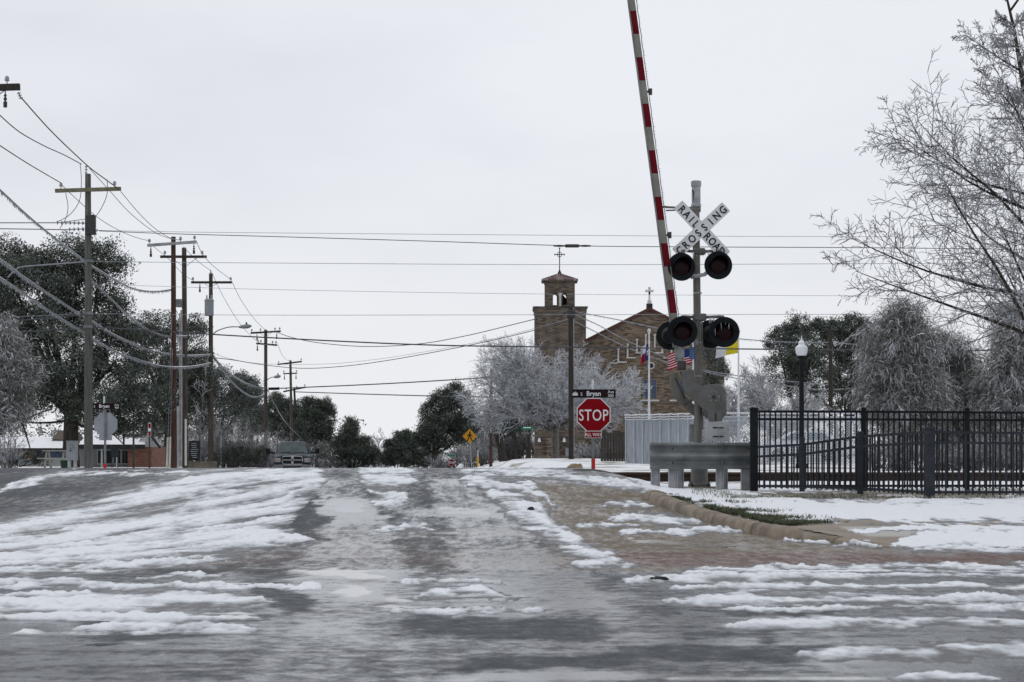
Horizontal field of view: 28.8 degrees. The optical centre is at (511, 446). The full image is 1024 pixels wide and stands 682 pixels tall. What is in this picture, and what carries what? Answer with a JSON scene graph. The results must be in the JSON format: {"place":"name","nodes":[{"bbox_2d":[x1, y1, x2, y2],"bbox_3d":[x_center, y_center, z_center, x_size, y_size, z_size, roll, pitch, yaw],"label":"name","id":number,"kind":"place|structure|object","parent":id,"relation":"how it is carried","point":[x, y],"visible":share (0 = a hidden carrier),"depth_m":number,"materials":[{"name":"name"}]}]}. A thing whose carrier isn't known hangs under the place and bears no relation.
{"place":"outdoors","nodes":[
{"label":"outdoors","id":0,"kind":"place"},
{"bbox_2d":[0,574,1023,681],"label":"cross street","id":1,"kind":"structure","parent":0,"point":[589,628],"depth_m":11.91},
{"bbox_2d":[0,468,1023,573],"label":"road","id":2,"kind":"structure","parent":0,"point":[339,518],"depth_m":24.50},
{"bbox_2d":[0,467,1023,681],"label":"snow","id":3,"kind":"structure","parent":2,"relation":"on","point":[185,517],"depth_m":21.60,"materials":[{"name":"snow"}]},
{"bbox_2d":[639,490,901,546],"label":"kerb","id":4,"kind":"structure","parent":2,"relation":"on","point":[664,500],"depth_m":26.11,"materials":[{"name":"beige concrete"}]},
{"bbox_2d":[0,450,1023,471],"bbox_3d":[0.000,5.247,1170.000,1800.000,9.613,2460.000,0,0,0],"label":"ground","id":5,"kind":"structure","parent":0,"point":[615,466],"depth_m":83.52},
{"bbox_2d":[0,76,22,107],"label":"utility pole","id":6,"kind":"object","parent":5,"relation":"on","point":[10,87],"visible":1,"depth_m":59.73,"materials":[{"name":"brown wood"}]},
{"bbox_2d":[0,115,81,164],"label":"power line","id":7,"kind":"object","parent":6,"relation":"attached to","point":[38,142],"visible":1,"depth_m":70.58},
{"bbox_2d":[0,277,211,369],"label":"power line","id":8,"kind":"object","parent":6,"relation":"attached to","point":[22,293],"visible":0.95,"depth_m":81.95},
{"bbox_2d":[0,428,32,467],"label":"frosted shrub","id":9,"kind":"object","parent":5,"relation":"on","point":[9,460],"visible":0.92,"depth_m":87.96,"materials":[{"name":"grey plant"}]},
{"bbox_2d":[0,447,51,466],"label":"hedge","id":10,"kind":"object","parent":5,"relation":"on","point":[34,457],"visible":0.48,"depth_m":103.86,"materials":[{"name":"green plant"}]},
{"bbox_2d":[0,310,53,457],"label":"iced cedar","id":11,"kind":"object","parent":5,"relation":"on","point":[16,372],"visible":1,"depth_m":75.68,"materials":[{"name":"grey plant"}]},
{"bbox_2d":[0,431,83,465],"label":"pale house","id":12,"kind":"structure","parent":5,"relation":"on","point":[40,444],"depth_m":118.58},
{"bbox_2d":[37,450,65,467],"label":"picnic table","id":13,"kind":"object","parent":5,"relation":"on","point":[50,458],"visible":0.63,"depth_m":83.62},
{"bbox_2d":[66,441,77,467],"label":"meter cabinet","id":14,"kind":"object","parent":5,"relation":"on","point":[71,450],"visible":0.94,"depth_m":69.85,"materials":[{"name":"metal"}]},
{"bbox_2d":[55,166,120,467],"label":"utility pole","id":15,"kind":"object","parent":5,"relation":"on","point":[90,224],"visible":0.95,"depth_m":79.86,"materials":[{"name":"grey wood"}]},
{"bbox_2d":[8,261,82,277],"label":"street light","id":16,"kind":"object","parent":15,"relation":"attached to","point":[45,265],"visible":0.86,"depth_m":79.98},
{"bbox_2d":[22,98,117,188],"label":"power line","id":17,"kind":"object","parent":15,"relation":"attached to","point":[66,145],"visible":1,"depth_m":69.29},
{"bbox_2d":[0,189,170,294],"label":"power line","id":18,"kind":"object","parent":15,"relation":"attached to","point":[13,203],"visible":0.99,"depth_m":75.15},
{"bbox_2d":[92,280,186,338],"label":"power line","id":19,"kind":"object","parent":15,"relation":"attached to","point":[127,315],"visible":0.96,"depth_m":88.37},
{"bbox_2d":[13,313,871,316],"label":"power line","id":20,"kind":"object","parent":15,"relation":"attached to","point":[565,314],"visible":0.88,"depth_m":79.99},
{"bbox_2d":[104,284,824,295],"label":"power line","id":21,"kind":"object","parent":15,"relation":"attached to","point":[495,293],"visible":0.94,"depth_m":80.00,"materials":[{"name":"metal"}]},
{"bbox_2d":[11,327,986,350],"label":"power line","id":22,"kind":"object","parent":15,"relation":"attached to","point":[434,344],"visible":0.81,"depth_m":79.98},
{"bbox_2d":[94,261,948,264],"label":"power line","id":23,"kind":"object","parent":15,"relation":"attached to","point":[497,264],"visible":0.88,"depth_m":79.99,"materials":[{"name":"metal"}]},
{"bbox_2d":[99,230,1022,237],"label":"power line","id":24,"kind":"object","parent":15,"relation":"attached to","point":[560,235],"visible":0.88,"depth_m":79.99,"materials":[{"name":"metal"}]},
{"bbox_2d":[104,231,1020,249],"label":"power line","id":25,"kind":"object","parent":15,"relation":"attached to","point":[521,244],"visible":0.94,"depth_m":79.99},
{"bbox_2d":[553,244,590,247],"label":"wire splice","id":26,"kind":"object","parent":25,"relation":"attached to","point":[571,245],"visible":1,"depth_m":79.97,"materials":[{"name":"metal"}]},
{"bbox_2d":[0,230,181,466],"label":"live oak","id":27,"kind":"object","parent":5,"relation":"on","point":[61,282],"visible":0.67,"depth_m":93.41,"materials":[{"name":"green plant"}]},
{"bbox_2d":[93,396,119,467],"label":"stop sign","id":28,"kind":"object","parent":5,"relation":"on","point":[105,426],"visible":0.97,"depth_m":65.03,"materials":[{"name":"metal"}]},
{"bbox_2d":[79,425,165,466],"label":"brick house","id":29,"kind":"structure","parent":5,"relation":"on","point":[157,455],"depth_m":107.81,"materials":[{"name":"red"}]},
{"bbox_2d":[106,309,224,466],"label":"live oak","id":30,"kind":"object","parent":5,"relation":"on","point":[163,377],"visible":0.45,"depth_m":117.59,"materials":[{"name":"green plant"}]},
{"bbox_2d":[166,321,171,467],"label":"guy wire","id":31,"kind":"object","parent":5,"relation":"on","point":[167,447],"visible":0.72,"depth_m":97.29,"materials":[{"name":"metal"}]},
{"bbox_2d":[168,348,172,467],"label":"guy wire","id":32,"kind":"object","parent":5,"relation":"on","point":[169,464],"visible":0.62,"depth_m":97.28,"materials":[{"name":"metal"}]},
{"bbox_2d":[147,235,196,467],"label":"utility pole","id":33,"kind":"object","parent":5,"relation":"on","point":[173,243],"visible":0.99,"depth_m":97.88,"materials":[{"name":"brown wood"}]},
{"bbox_2d":[0,258,211,357],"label":"power line","id":34,"kind":"object","parent":33,"relation":"attached to","point":[69,307],"visible":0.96,"depth_m":80.05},
{"bbox_2d":[160,248,206,467],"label":"utility pole","id":35,"kind":"object","parent":5,"relation":"on","point":[182,434],"visible":0.89,"depth_m":103.86,"materials":[{"name":"brown wood"}]},
{"bbox_2d":[192,361,208,460],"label":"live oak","id":36,"kind":"object","parent":5,"relation":"on","point":[198,412],"visible":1,"depth_m":111.97,"materials":[{"name":"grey plant"}]},
{"bbox_2d":[188,441,216,467],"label":"sign board","id":37,"kind":"object","parent":5,"relation":"on","point":[194,450],"visible":0.85,"depth_m":111.93,"materials":[{"name":"stone"}]},
{"bbox_2d":[188,422,232,460],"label":"frosted shrub","id":38,"kind":"object","parent":5,"relation":"on","point":[202,456],"visible":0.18,"depth_m":127.76,"materials":[{"name":"grey plant"}]},
{"bbox_2d":[191,270,251,460],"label":"utility pole","id":39,"kind":"object","parent":5,"relation":"on","point":[209,307],"visible":0.98,"depth_m":117.86,"materials":[{"name":"brown wood"}]},
{"bbox_2d":[213,356,264,398],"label":"power line","id":40,"kind":"object","parent":39,"relation":"attached to","point":[236,386],"visible":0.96,"depth_m":133.70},
{"bbox_2d":[213,355,265,388],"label":"power line","id":41,"kind":"object","parent":39,"relation":"attached to","point":[228,372],"visible":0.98,"depth_m":135.67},
{"bbox_2d":[187,360,264,442],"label":"live oak","id":42,"kind":"object","parent":5,"relation":"on","point":[235,401],"visible":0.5,"depth_m":149.42,"materials":[{"name":"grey plant"}]},
{"bbox_2d":[191,416,287,467],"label":"frosted shrub","id":43,"kind":"object","parent":5,"relation":"on","point":[240,441],"visible":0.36,"depth_m":121.72,"materials":[{"name":"grey plant"}]},
{"bbox_2d":[211,444,269,467],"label":"hedge","id":44,"kind":"object","parent":5,"relation":"on","point":[254,457],"visible":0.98,"depth_m":115.90,"materials":[{"name":"green plant"}]},
{"bbox_2d":[229,368,273,447],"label":"live oak","id":45,"kind":"object","parent":5,"relation":"on","point":[260,410],"visible":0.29,"depth_m":174.65,"materials":[{"name":"green plant"}]},
{"bbox_2d":[250,327,280,441],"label":"utility pole","id":46,"kind":"object","parent":5,"relation":"on","point":[265,332],"visible":0.91,"depth_m":155.87,"materials":[{"name":"brown wood"}]},
{"bbox_2d":[280,378,481,388],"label":"power line","id":47,"kind":"object","parent":46,"relation":"attached to","point":[376,384],"visible":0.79,"depth_m":153.24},
{"bbox_2d":[258,390,308,446],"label":"live oak","id":48,"kind":"object","parent":5,"relation":"on","point":[274,416],"visible":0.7,"depth_m":199.34,"materials":[{"name":"green plant"}]},
{"bbox_2d":[277,358,301,440],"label":"utility pole","id":49,"kind":"object","parent":5,"relation":"on","point":[290,373],"visible":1,"depth_m":195.88,"materials":[{"name":"brown wood"}]},
{"bbox_2d":[283,384,305,429],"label":"utility pole","id":50,"kind":"object","parent":5,"relation":"on","point":[293,390],"visible":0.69,"depth_m":199.90,"materials":[{"name":"brown wood"}]},
{"bbox_2d":[295,391,489,397],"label":"power line","id":51,"kind":"object","parent":50,"relation":"attached to","point":[380,394],"visible":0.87,"depth_m":183.04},
{"bbox_2d":[293,395,337,467],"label":"live oak","id":52,"kind":"object","parent":5,"relation":"on","point":[321,411],"visible":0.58,"depth_m":213.71,"materials":[{"name":"green plant"}]},
{"bbox_2d":[308,438,343,467],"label":"iced cedar","id":53,"kind":"object","parent":5,"relation":"on","point":[322,458],"visible":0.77,"depth_m":117.75,"materials":[{"name":"grey plant"}]},
{"bbox_2d":[327,414,382,467],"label":"live oak","id":54,"kind":"object","parent":5,"relation":"on","point":[352,448],"visible":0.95,"depth_m":204.15,"materials":[{"name":"green plant"}]},
{"bbox_2d":[378,428,443,467],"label":"live oak","id":55,"kind":"object","parent":5,"relation":"on","point":[399,449],"visible":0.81,"depth_m":264.06,"materials":[{"name":"green plant"}]},
{"bbox_2d":[407,380,485,467],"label":"live oak","id":56,"kind":"object","parent":5,"relation":"on","point":[445,417],"visible":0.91,"depth_m":171.40,"materials":[{"name":"green plant"}]},
{"bbox_2d":[440,444,466,467],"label":"frosted shrub","id":57,"kind":"object","parent":5,"relation":"on","point":[453,452],"visible":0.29,"depth_m":245.56,"materials":[{"name":"grey plant"}]},
{"bbox_2d":[424,434,497,467],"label":"frosted shrub","id":58,"kind":"object","parent":5,"relation":"on","point":[482,455],"visible":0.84,"depth_m":164.75,"materials":[{"name":"grey plant"}]},
{"bbox_2d":[463,429,476,467],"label":"pedestrian sign","id":59,"kind":"object","parent":5,"relation":"on","point":[469,436],"visible":0.98,"depth_m":154.94,"materials":[{"name":"metal"}]},
{"bbox_2d":[8,399,935,467],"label":"distant woods","id":60,"kind":"object","parent":5,"relation":"on","point":[54,431],"visible":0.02,"depth_m":404.48,"materials":[{"name":"plant"}]},
{"bbox_2d":[484,371,496,466],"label":"utility pole","id":61,"kind":"object","parent":5,"relation":"on","point":[490,448],"visible":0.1,"depth_m":141.92,"materials":[{"name":"brown wood"}]},
{"bbox_2d":[461,428,533,461],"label":"frosted shrub","id":62,"kind":"object","parent":5,"relation":"on","point":[521,444],"visible":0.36,"depth_m":214.25,"materials":[{"name":"grey plant"}]},
{"bbox_2d":[464,401,540,461],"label":"live oak","id":63,"kind":"object","parent":5,"relation":"on","point":[502,456],"visible":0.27,"depth_m":159.69,"materials":[{"name":"grey plant"}]},
{"bbox_2d":[502,418,529,458],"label":"bare tree","id":64,"kind":"object","parent":5,"relation":"on","point":[514,446],"visible":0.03,"depth_m":167.86,"materials":[{"name":"grey plant"}]},
{"bbox_2d":[525,423,540,457],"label":"bare tree","id":65,"kind":"object","parent":5,"relation":"on","point":[529,445],"visible":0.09,"depth_m":167.81,"materials":[{"name":"grey plant"}]},
{"bbox_2d":[454,331,652,457],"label":"bare tree","id":66,"kind":"object","parent":5,"relation":"on","point":[521,390],"visible":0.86,"depth_m":128.74,"materials":[{"name":"grey plant"}]},
{"bbox_2d":[567,306,574,458],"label":"utility pole","id":67,"kind":"object","parent":5,"relation":"on","point":[570,310],"visible":0.91,"depth_m":117.88,"materials":[{"name":"brown wood"}]},
{"bbox_2d":[216,319,567,364],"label":"power line","id":68,"kind":"object","parent":67,"relation":"attached to","point":[396,356],"visible":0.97,"depth_m":134.24,"materials":[{"name":"metal"}]},
{"bbox_2d":[218,321,567,368],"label":"power line","id":69,"kind":"object","parent":67,"relation":"attached to","point":[397,358],"visible":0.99,"depth_m":133.58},
{"bbox_2d":[277,310,566,346],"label":"power line","id":70,"kind":"object","parent":67,"relation":"attached to","point":[429,342],"visible":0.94,"depth_m":135.22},
{"bbox_2d":[576,315,828,385],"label":"power line","id":71,"kind":"object","parent":67,"relation":"attached to","point":[688,365],"visible":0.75,"depth_m":115.29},
{"bbox_2d":[574,321,852,390],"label":"power line","id":72,"kind":"object","parent":67,"relation":"attached to","point":[651,357],"visible":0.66,"depth_m":114.84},
{"bbox_2d":[575,311,856,344],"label":"power line","id":73,"kind":"object","parent":67,"relation":"attached to","point":[739,338],"visible":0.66,"depth_m":113.62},
{"bbox_2d":[574,436,603,458],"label":"frosted shrub","id":74,"kind":"object","parent":5,"relation":"on","point":[585,450],"visible":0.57,"depth_m":134.93,"materials":[{"name":"grey plant"}]},
{"bbox_2d":[572,380,615,468],"bbox_3d":[1.851,-0.289,45.000,0.984,2.471,0.080,0,0,0],"label":"stop sign","id":75,"kind":"object","parent":5,"relation":"on","point":[593,414],"visible":1,"depth_m":44.97,"materials":[{"name":"metal"}]},
{"bbox_2d":[601,430,626,460],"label":"board fence","id":76,"kind":"object","parent":5,"relation":"on","point":[614,445],"visible":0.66,"depth_m":97.98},
{"bbox_2d":[532,248,724,458],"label":"church","id":77,"kind":"structure","parent":5,"relation":"on","point":[559,284],"depth_m":203.86,"materials":[{"name":"brown brick"}]},
{"bbox_2d":[642,379,658,400],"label":"window","id":78,"kind":"structure","parent":77,"relation":"in","point":[645,381],"depth_m":203.79,"materials":[{"name":"blue glass"}]},
{"bbox_2d":[647,329,650,418],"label":"flagpole","id":79,"kind":"object","parent":5,"relation":"on","point":[648,330],"visible":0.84,"depth_m":105.96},
{"bbox_2d":[640,344,647,364],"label":"flag","id":80,"kind":"object","parent":79,"relation":"attached to","point":[644,354],"visible":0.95,"depth_m":105.97,"materials":[{"name":"blue fabric"}]},
{"bbox_2d":[624,413,694,463],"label":"slatted fence","id":81,"kind":"object","parent":5,"relation":"on","point":[642,434],"visible":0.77,"depth_m":83.96,"materials":[{"name":"metal"}]},
{"bbox_2d":[692,343,693,417],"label":"flagpole","id":82,"kind":"object","parent":5,"relation":"on","point":[693,368],"visible":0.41,"depth_m":104.96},
{"bbox_2d":[667,349,691,369],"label":"flag","id":83,"kind":"object","parent":82,"relation":"attached to","point":[672,363],"visible":0.5,"depth_m":104.96,"materials":[{"name":"red fabric"}]},
{"bbox_2d":[701,346,733,442],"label":"live oak","id":84,"kind":"object","parent":5,"relation":"on","point":[716,363],"visible":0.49,"depth_m":149.54,"materials":[{"name":"green plant"}]},
{"bbox_2d":[690,379,747,442],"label":"bare tree","id":85,"kind":"object","parent":5,"relation":"on","point":[732,396],"visible":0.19,"depth_m":111.89,"materials":[{"name":"grey plant"}]},
{"bbox_2d":[737,334,739,442],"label":"flagpole","id":86,"kind":"object","parent":5,"relation":"on","point":[738,398],"visible":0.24,"depth_m":103.96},
{"bbox_2d":[715,340,738,357],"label":"flag","id":87,"kind":"object","parent":86,"relation":"attached to","point":[721,352],"visible":0.62,"depth_m":104.00,"materials":[{"name":"yellow fabric"}]},
{"bbox_2d":[731,354,832,440],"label":"bare tree","id":88,"kind":"object","parent":5,"relation":"on","point":[765,400],"visible":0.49,"depth_m":107.48,"materials":[{"name":"grey plant"}]},
{"bbox_2d":[702,412,871,463],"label":"chain link fence","id":89,"kind":"object","parent":5,"relation":"on","point":[732,417],"visible":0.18,"depth_m":83.99,"materials":[{"name":"metal"}]},
{"bbox_2d":[759,309,843,457],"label":"live oak","id":90,"kind":"object","parent":5,"relation":"on","point":[794,329],"visible":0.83,"depth_m":149.56,"materials":[{"name":"green plant"}]},
{"bbox_2d":[795,336,807,467],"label":"lamp post","id":91,"kind":"object","parent":5,"relation":"on","point":[801,349],"visible":0.79,"depth_m":65.93,"materials":[{"name":"metal"}]},
{"bbox_2d":[758,430,848,460],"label":"parked car","id":92,"kind":"object","parent":5,"relation":"on","point":[805,441],"visible":0.12,"depth_m":95.15,"materials":[{"name":"white paint"}]},
{"bbox_2d":[829,329,832,434],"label":"utility pole","id":93,"kind":"object","parent":5,"relation":"on","point":[831,369],"visible":0.57,"depth_m":111.90,"materials":[{"name":"brown wood"}]},
{"bbox_2d":[809,310,877,458],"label":"live oak","id":94,"kind":"object","parent":5,"relation":"on","point":[842,332],"visible":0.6,"depth_m":149.51,"materials":[{"name":"green plant"}]},
{"bbox_2d":[838,288,969,467],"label":"iced cedar","id":95,"kind":"object","parent":5,"relation":"on","point":[898,369],"visible":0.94,"depth_m":65.44,"materials":[{"name":"grey plant"}]},
{"bbox_2d":[809,0,1023,365],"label":"bare tree","id":96,"kind":"object","parent":5,"relation":"on","point":[995,277],"visible":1,"depth_m":46.86,"materials":[{"name":"grey plant"}]},
{"bbox_2d":[890,322,996,466],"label":"iced cedar","id":97,"kind":"object","parent":5,"relation":"on","point":[959,373],"visible":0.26,"depth_m":69.50,"materials":[{"name":"grey plant"}]},
{"bbox_2d":[868,421,1023,470],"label":"frosted shrub","id":98,"kind":"object","parent":5,"relation":"on","point":[961,457],"visible":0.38,"depth_m":59.78,"materials":[{"name":"grey plant"}]},
{"bbox_2d":[958,289,1023,467],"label":"iced cedar","id":99,"kind":"object","parent":5,"relation":"on","point":[1005,390],"visible":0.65,"depth_m":67.62,"materials":[{"name":"grey plant"}]},
{"bbox_2d":[0,0,1023,449],"label":"sky","id":100,"kind":"structure","parent":0,"point":[514,122],"materials":[{"name":"white"}]},
{"bbox_2d":[630,477,1018,543],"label":"verge","id":101,"kind":"structure","parent":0,"point":[887,537],"depth_m":24.86,"materials":[{"name":"snow"}]},
{"bbox_2d":[627,0,739,488],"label":"crossing signal","id":102,"kind":"object","parent":101,"relation":"on","point":[677,333],"visible":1,"depth_m":35.01,"materials":[{"name":"grey metal"}]},
{"bbox_2d":[650,443,749,489],"bbox_3d":[3.267,0.461,34.377,1.816,1.072,0.715,0,0,0],"label":"guard rail","id":103,"kind":"object","parent":101,"relation":"on","point":[675,459],"visible":0.82,"depth_m":34.12,"materials":[{"name":"metal"}]},
{"bbox_2d":[613,472,1023,472],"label":"railway rail","id":104,"kind":"object","parent":101,"relation":"on","point":[795,472],"depth_m":41.41,"materials":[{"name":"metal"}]},
{"bbox_2d":[616,473,1023,481],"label":"railway rail","id":105,"kind":"object","parent":101,"relation":"on","point":[732,477],"depth_m":39.98,"materials":[{"name":"metal"}]},
{"bbox_2d":[669,484,1023,524],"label":"grass","id":106,"kind":"structure","parent":101,"relation":"on","point":[767,518],"depth_m":29.57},
{"bbox_2d":[749,407,1023,490],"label":"picket fence","id":107,"kind":"object","parent":101,"relation":"on","point":[864,419],"visible":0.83,"depth_m":33.70,"materials":[{"name":"metal"}]},
{"bbox_2d":[758,427,1023,497],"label":"picket fence","id":108,"kind":"object","parent":101,"relation":"on","point":[929,442],"visible":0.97,"depth_m":31.56,"materials":[{"name":"metal"}]},
{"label":"far road","id":109,"kind":"structure","parent":0,"visible":0},
{"bbox_2d":[253,428,314,467],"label":"frosted shrub","id":110,"kind":"object","parent":109,"relation":"on","point":[276,442],"visible":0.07,"depth_m":132.09,"materials":[{"name":"grey plant"}]},
{"bbox_2d":[266,440,318,467],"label":"pickup truck","id":111,"kind":"object","parent":109,"relation":"on","point":[292,454],"visible":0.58,"depth_m":107.28,"materials":[{"name":"grey paint"}]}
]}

